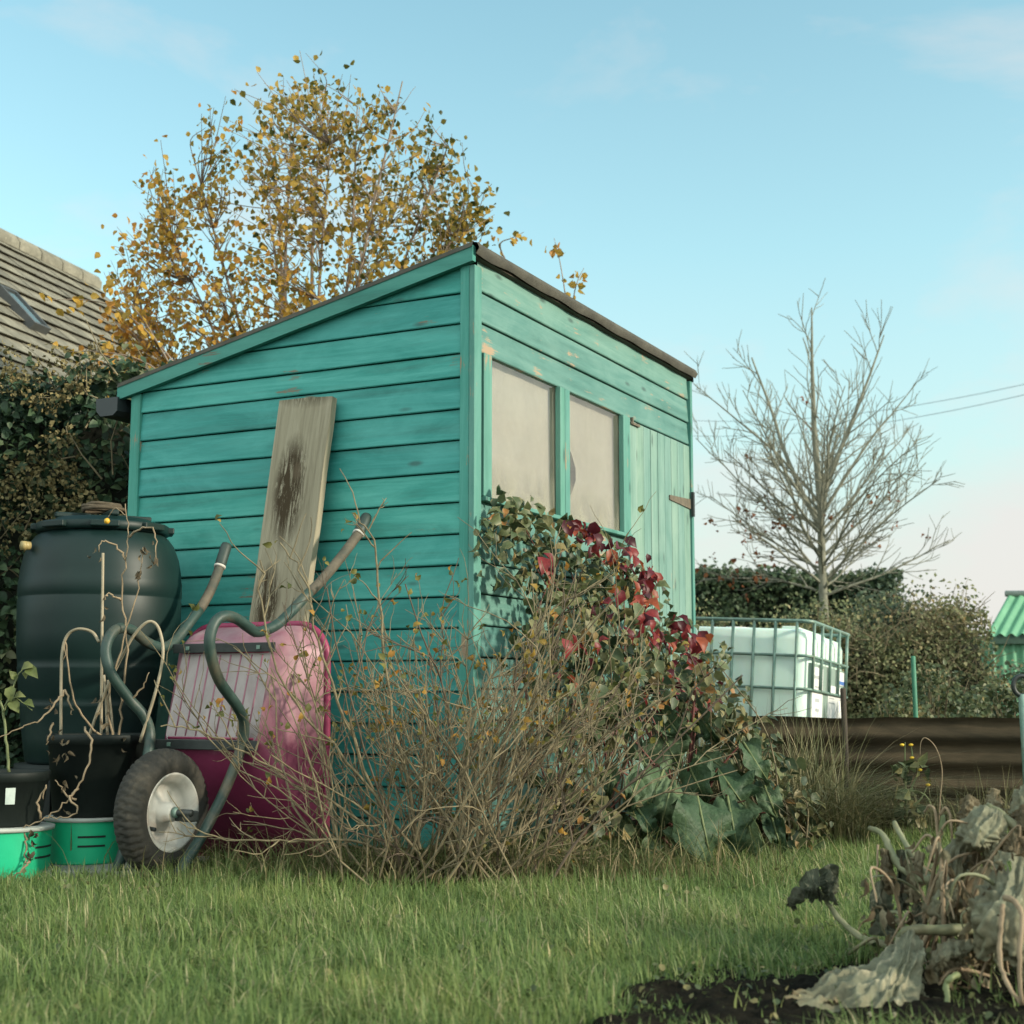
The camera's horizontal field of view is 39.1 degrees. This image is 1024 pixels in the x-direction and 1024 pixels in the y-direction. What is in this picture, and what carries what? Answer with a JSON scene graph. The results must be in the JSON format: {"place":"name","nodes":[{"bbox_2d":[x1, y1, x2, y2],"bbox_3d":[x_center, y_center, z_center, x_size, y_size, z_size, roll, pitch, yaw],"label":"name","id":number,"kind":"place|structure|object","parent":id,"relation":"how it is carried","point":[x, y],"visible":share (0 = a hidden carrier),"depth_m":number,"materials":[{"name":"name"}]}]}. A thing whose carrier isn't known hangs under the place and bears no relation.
{"place":"outdoors","nodes":[
{"label":"outdoors","id":0,"kind":"place"},
{"bbox_2d":[0,504,157,879],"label":"dead plant","id":1,"kind":"object","parent":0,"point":[64,782],"visible":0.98,"depth_m":5.02,"materials":[{"name":"beige plant"}]},
{"bbox_2d":[0,228,159,414],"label":"house","id":2,"kind":"structure","parent":0,"point":[29,272],"depth_m":14.08,"materials":[{"name":"tile"}]},
{"bbox_2d":[0,817,1023,1023],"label":"ground","id":3,"kind":"structure","parent":0,"point":[862,962],"depth_m":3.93,"materials":[{"name":"green plant"}]},
{"bbox_2d":[13,762,51,821],"bbox_3d":[-1.635,1.152,5.619,0.660,0.343,0.660,0,-7,0],"label":"butt stand","id":4,"kind":"object","parent":3,"relation":"on","point":[47,808],"visible":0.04,"depth_m":5.35,"materials":[{"name":"black plastic"}]},
{"bbox_2d":[16,509,181,764],"bbox_3d":[-1.635,0.495,5.703,0.629,0.977,0.629,0,-7,0],"label":"water butt","id":5,"kind":"object","parent":4,"relation":"on","point":[59,591],"visible":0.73,"depth_m":5.46,"materials":[{"name":"plastic"}]},
{"bbox_2d":[81,501,126,513],"bbox_3d":[-1.618,-0.017,5.709,0.180,0.042,0.111,0,-7,0],"label":"cord coil","id":6,"kind":"object","parent":5,"relation":"on","point":[96,507],"visible":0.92,"depth_m":5.67,"materials":[{"name":"beige fabric"}]},
{"bbox_2d":[0,320,172,768],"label":"ivy hedge","id":7,"kind":"object","parent":3,"relation":"on","point":[57,454],"visible":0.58,"depth_m":6.71,"materials":[{"name":"green plant"}]},
{"bbox_2d":[29,856,214,881],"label":"paving slab","id":8,"kind":"structure","parent":3,"relation":"on","point":[97,870],"depth_m":4.89,"materials":[{"name":"concrete"}]},
{"bbox_2d":[0,822,54,880],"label":"green tub","id":9,"kind":"object","parent":8,"relation":"on","point":[12,846],"visible":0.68,"depth_m":4.76,"materials":[{"name":"plastic"}]},
{"bbox_2d":[0,768,50,827],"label":"plant pot","id":10,"kind":"object","parent":9,"relation":"on","point":[21,789],"visible":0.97,"depth_m":4.79,"materials":[{"name":"black plastic"}]},
{"bbox_2d":[0,661,37,771],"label":"potted plant","id":11,"kind":"object","parent":10,"relation":"on","point":[9,692],"visible":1,"depth_m":4.86,"materials":[{"name":"green plant"}]},
{"bbox_2d":[44,815,117,864],"bbox_3d":[-1.512,1.158,5.114,0.294,0.158,0.294,0,-7,0],"label":"green tub","id":12,"kind":"object","parent":8,"relation":"on","point":[93,839],"visible":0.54,"depth_m":4.99,"materials":[{"name":"plastic"}]},
{"bbox_2d":[46,733,144,817],"bbox_3d":[-1.490,0.939,5.162,0.356,0.285,0.356,0,-7,0],"label":"plant pot","id":13,"kind":"object","parent":12,"relation":"on","point":[111,763],"visible":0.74,"depth_m":5.02,"materials":[{"name":"black plastic"}]},
{"bbox_2d":[59,627,99,734],"bbox_3d":[-1.554,0.625,5.169,0.154,0.420,0.014,-2,-7,12],"label":"cane","id":14,"kind":"object","parent":13,"relation":"on","point":[61,675],"visible":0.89,"depth_m":5.18,"materials":[{"name":"brown wood"}]},
{"bbox_2d":[100,553,103,734],"bbox_3d":[-1.475,0.495,5.179,0.028,0.699,0.009,0,-7,0],"label":"cane","id":15,"kind":"object","parent":13,"relation":"on","point":[102,633],"visible":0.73,"depth_m":5.19,"materials":[{"name":"brown wood"}]},
{"bbox_2d":[103,675,108,732],"bbox_3d":[-1.447,0.710,5.131,0.033,0.259,0.009,0,-7,0],"label":"cane","id":16,"kind":"object","parent":13,"relation":"on","point":[106,704],"visible":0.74,"depth_m":5.13,"materials":[{"name":"brown wood"}]},
{"bbox_2d":[107,680,114,734],"bbox_3d":[-1.424,0.718,5.120,0.041,0.240,0.007,0,-7,0],"label":"cane","id":17,"kind":"object","parent":13,"relation":"on","point":[111,715],"visible":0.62,"depth_m":5.12,"materials":[{"name":"brown wood"}]},
{"bbox_2d":[89,620,164,741],"bbox_3d":[-1.379,0.606,5.103,0.316,0.442,0.039,-2,-8,18],"label":"cane","id":18,"kind":"object","parent":13,"relation":"on","point":[141,626],"visible":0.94,"depth_m":5.08,"materials":[{"name":"brown wood"}]},
{"bbox_2d":[100,512,371,876],"bbox_3d":[-1.044,0.613,5.210,0.694,1.313,1.043,-4,-8,27],"label":"wheelbarrow","id":19,"kind":"object","parent":3,"relation":"on","point":[190,776],"visible":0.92,"depth_m":5.10,"materials":[{"name":"plastic"}]},
{"bbox_2d":[249,396,336,621],"bbox_3d":[-0.910,0.421,5.623,0.262,1.809,0.036,-1,-14,27],"label":"plank","id":20,"kind":"object","parent":3,"relation":"on","point":[296,488],"visible":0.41,"depth_m":5.71,"materials":[{"name":"wood"}]},
{"bbox_2d":[39,52,587,398],"bbox_3d":[-1.329,-0.703,10.180,3.768,5.196,1.947,0,-7,0],"label":"birch tree","id":21,"kind":"object","parent":3,"relation":"on","point":[458,229],"visible":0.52,"depth_m":10.04,"materials":[{"name":"yellow plant"}]},
{"bbox_2d":[96,241,698,856],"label":"garden shed","id":22,"kind":"structure","parent":3,"relation":"on","point":[462,381],"depth_m":5.88,"materials":[{"name":"teal paint"}]},
{"bbox_2d":[481,353,564,520],"bbox_3d":[0.050,-0.288,5.917,0.077,0.592,0.805,-4,-8,27],"label":"window","id":23,"kind":"structure","parent":22,"relation":"in","point":[523,417],"depth_m":5.96,"materials":[{"name":"beige glass"}]},
{"bbox_2d":[565,389,632,537],"bbox_3d":[0.379,-0.206,6.558,0.078,0.592,0.764,-4,-8,27],"label":"window","id":24,"kind":"structure","parent":22,"relation":"in","point":[597,440],"depth_m":6.65,"materials":[{"name":"beige glass"}]},
{"bbox_2d":[469,485,751,849],"bbox_3d":[0.515,0.667,6.018,0.660,1.415,2.669,-4,-8,26],"label":"climbing plant","id":25,"kind":"object","parent":22,"relation":"attached to","point":[633,585],"visible":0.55,"depth_m":5.87,"materials":[{"name":"green plant"}]},
{"bbox_2d":[626,417,698,782],"bbox_3d":[0.747,0.498,7.168,0.061,1.826,0.843,-4,-8,27],"label":"door","id":26,"kind":"structure","parent":22,"relation":"in","point":[659,463],"depth_m":7.24,"materials":[{"name":"teal paint"}]},
{"bbox_2d":[140,469,809,884],"bbox_3d":[-0.099,0.541,4.895,2.211,1.348,1.652,0,-7,0],"label":"twiggy shrub","id":27,"kind":"object","parent":3,"relation":"on","point":[436,801],"visible":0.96,"depth_m":4.67,"materials":[{"name":"beige plant"}]},
{"bbox_2d":[49,809,936,893],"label":"dry grass","id":28,"kind":"structure","parent":3,"relation":"on","point":[638,862],"depth_m":4.73,"materials":[{"name":"plant"}]},
{"bbox_2d":[1,865,998,1023],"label":"lawn weeds","id":29,"kind":"object","parent":3,"relation":"on","point":[988,1014],"visible":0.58,"depth_m":3.31,"materials":[{"name":"green plant"}]},
{"bbox_2d":[502,561,694,860],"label":"undergrowth","id":30,"kind":"object","parent":3,"relation":"on","point":[655,669],"visible":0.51,"depth_m":5.28,"materials":[{"name":"green plant"}]},
{"bbox_2d":[603,690,786,865],"bbox_3d":[0.670,0.969,5.317,0.722,0.621,0.592,0,-7,0],"label":"broad leaf plant","id":31,"kind":"object","parent":3,"relation":"on","point":[702,812],"visible":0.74,"depth_m":5.27,"materials":[{"name":"green plant"}]},
{"bbox_2d":[662,655,833,852],"bbox_3d":[0.896,0.970,5.682,0.906,0.802,0.509,4,-8,-26],"label":"bramble","id":32,"kind":"object","parent":3,"relation":"on","point":[721,719],"visible":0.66,"depth_m":5.63,"materials":[{"name":"green plant"}]},
{"bbox_2d":[507,687,1022,845],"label":"long grass","id":33,"kind":"structure","parent":3,"relation":"on","point":[849,813],"depth_m":5.99,"materials":[{"name":"green plant"}]},
{"bbox_2d":[696,617,849,786],"bbox_3d":[1.457,1.327,9.324,1.226,1.198,0.986,-1,-10,27],"label":"liquid tank","id":34,"kind":"object","parent":3,"relation":"on","point":[778,667],"visible":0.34,"depth_m":8.85,"materials":[{"name":"plastic"}]},
{"bbox_2d":[568,954,1023,1023],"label":"soil","id":35,"kind":"structure","parent":3,"relation":"on","point":[714,1004],"depth_m":2.78,"materials":[{"name":"black soil"}]},
{"bbox_2d":[625,914,894,1012],"bbox_3d":[0.576,0.997,3.255,0.644,0.081,1.157,-1,-7,8],"label":"seedling weed","id":36,"kind":"object","parent":35,"relation":"on","point":[774,1001],"visible":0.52,"depth_m":3.03,"materials":[{"name":"green plant"}]},
{"bbox_2d":[784,784,1023,1017],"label":"withered plant","id":37,"kind":"object","parent":35,"relation":"on","point":[976,909],"visible":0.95,"depth_m":3.06,"materials":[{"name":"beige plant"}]},
{"bbox_2d":[695,559,906,650],"bbox_3d":[3.734,2.287,24.138,5.641,3.009,1.710,0,-7,0],"label":"tall hedge","id":38,"kind":"object","parent":3,"relation":"on","point":[727,601],"visible":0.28,"depth_m":23.76,"materials":[{"name":"green plant"}]},
{"bbox_2d":[684,278,963,619],"bbox_3d":[4.059,-0.010,18.189,3.290,5.843,3.378,3,-8,-23],"label":"bare tree","id":39,"kind":"object","parent":3,"relation":"on","point":[823,479],"visible":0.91,"depth_m":18.19,"materials":[{"name":"grey plant"}]},
{"bbox_2d":[649,716,1022,829],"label":"corrugated fence","id":40,"kind":"object","parent":3,"relation":"on","point":[991,747],"visible":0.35,"depth_m":6.56,"materials":[{"name":"brown metal"}]},
{"bbox_2d":[840,688,848,793],"bbox_3d":[1.484,1.130,6.408,0.028,0.688,0.026,0,-7,0],"label":"wooden stake","id":41,"kind":"object","parent":3,"relation":"on","point":[844,710],"visible":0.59,"depth_m":6.42,"materials":[{"name":"wood"}]},
{"bbox_2d":[695,573,1016,717],"bbox_3d":[2.543,1.408,13.021,3.456,1.809,1.922,0,-7,0],"label":"rough hedge","id":42,"kind":"object","parent":3,"relation":"on","point":[877,661],"visible":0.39,"depth_m":12.46,"materials":[{"name":"green plant"}]},
{"bbox_2d":[861,691,937,717],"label":"bramble bush","id":43,"kind":"object","parent":3,"relation":"on","point":[893,707],"visible":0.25,"depth_m":8.47,"materials":[{"name":"green plant"}]},
{"bbox_2d":[883,743,933,837],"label":"flowering weed","id":44,"kind":"object","parent":3,"relation":"on","point":[896,767],"visible":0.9,"depth_m":6.25,"materials":[{"name":"green plant"}]},
{"bbox_2d":[911,656,917,716],"bbox_3d":[2.192,1.218,7.809,0.029,0.869,0.025,0,-7,0],"label":"metal post","id":45,"kind":"object","parent":3,"relation":"on","point":[914,686],"visible":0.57,"depth_m":7.83,"materials":[{"name":"green metal"}]},
{"bbox_2d":[845,569,994,672],"bbox_3d":[3.836,1.458,13.662,1.281,1.884,1.959,0,-7,0],"label":"green hedge","id":46,"kind":"object","parent":3,"relation":"on","point":[885,609],"visible":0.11,"depth_m":13.35,"materials":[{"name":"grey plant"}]},
{"bbox_2d":[920,737,942,828],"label":"grass stem","id":47,"kind":"object","parent":3,"relation":"on","point":[941,776],"visible":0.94,"depth_m":6.28,"materials":[{"name":"plant"}]},
{"bbox_2d":[881,659,992,717],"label":"bramble bush","id":48,"kind":"object","parent":3,"relation":"on","point":[967,705],"visible":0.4,"depth_m":8.85,"materials":[{"name":"green plant"}]},
{"bbox_2d":[955,673,1023,717],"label":"bramble bush","id":49,"kind":"object","parent":3,"relation":"on","point":[1007,691],"visible":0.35,"depth_m":9.17,"materials":[{"name":"green plant"}]},
{"bbox_2d":[984,658,1023,717],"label":"bramble bush","id":50,"kind":"object","parent":3,"relation":"on","point":[1021,665],"visible":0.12,"depth_m":12.54,"materials":[{"name":"green plant"}]},
{"bbox_2d":[1011,674,1023,783],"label":"metal post","id":51,"kind":"object","parent":3,"relation":"on","point":[1019,695],"visible":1,"depth_m":6.13,"materials":[{"name":"metal"}]},
{"bbox_2d":[0,0,1023,670],"label":"sky","id":52,"kind":"structure","parent":0,"point":[706,166],"materials":[{"name":"blue"}]},
{"bbox_2d":[692,384,1023,421],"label":"power line","id":53,"kind":"object","parent":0,"point":[872,411],"visible":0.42,"depth_m":40.65,"materials":[{"name":"grey plastic"}]},
{"bbox_2d":[715,395,1021,436],"bbox_3d":[10.983,-5.014,40.768,0.013,5.320,51.092,3,-8,-23],"label":"power line","id":54,"kind":"object","parent":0,"point":[902,419],"visible":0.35,"depth_m":39.56,"materials":[{"name":"grey plastic"}]},
{"bbox_2d":[979,591,1023,715],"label":"corrugated shed","id":55,"kind":"structure","parent":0,"point":[1009,619],"depth_m":19.92,"materials":[{"name":"green metal"}]}
]}

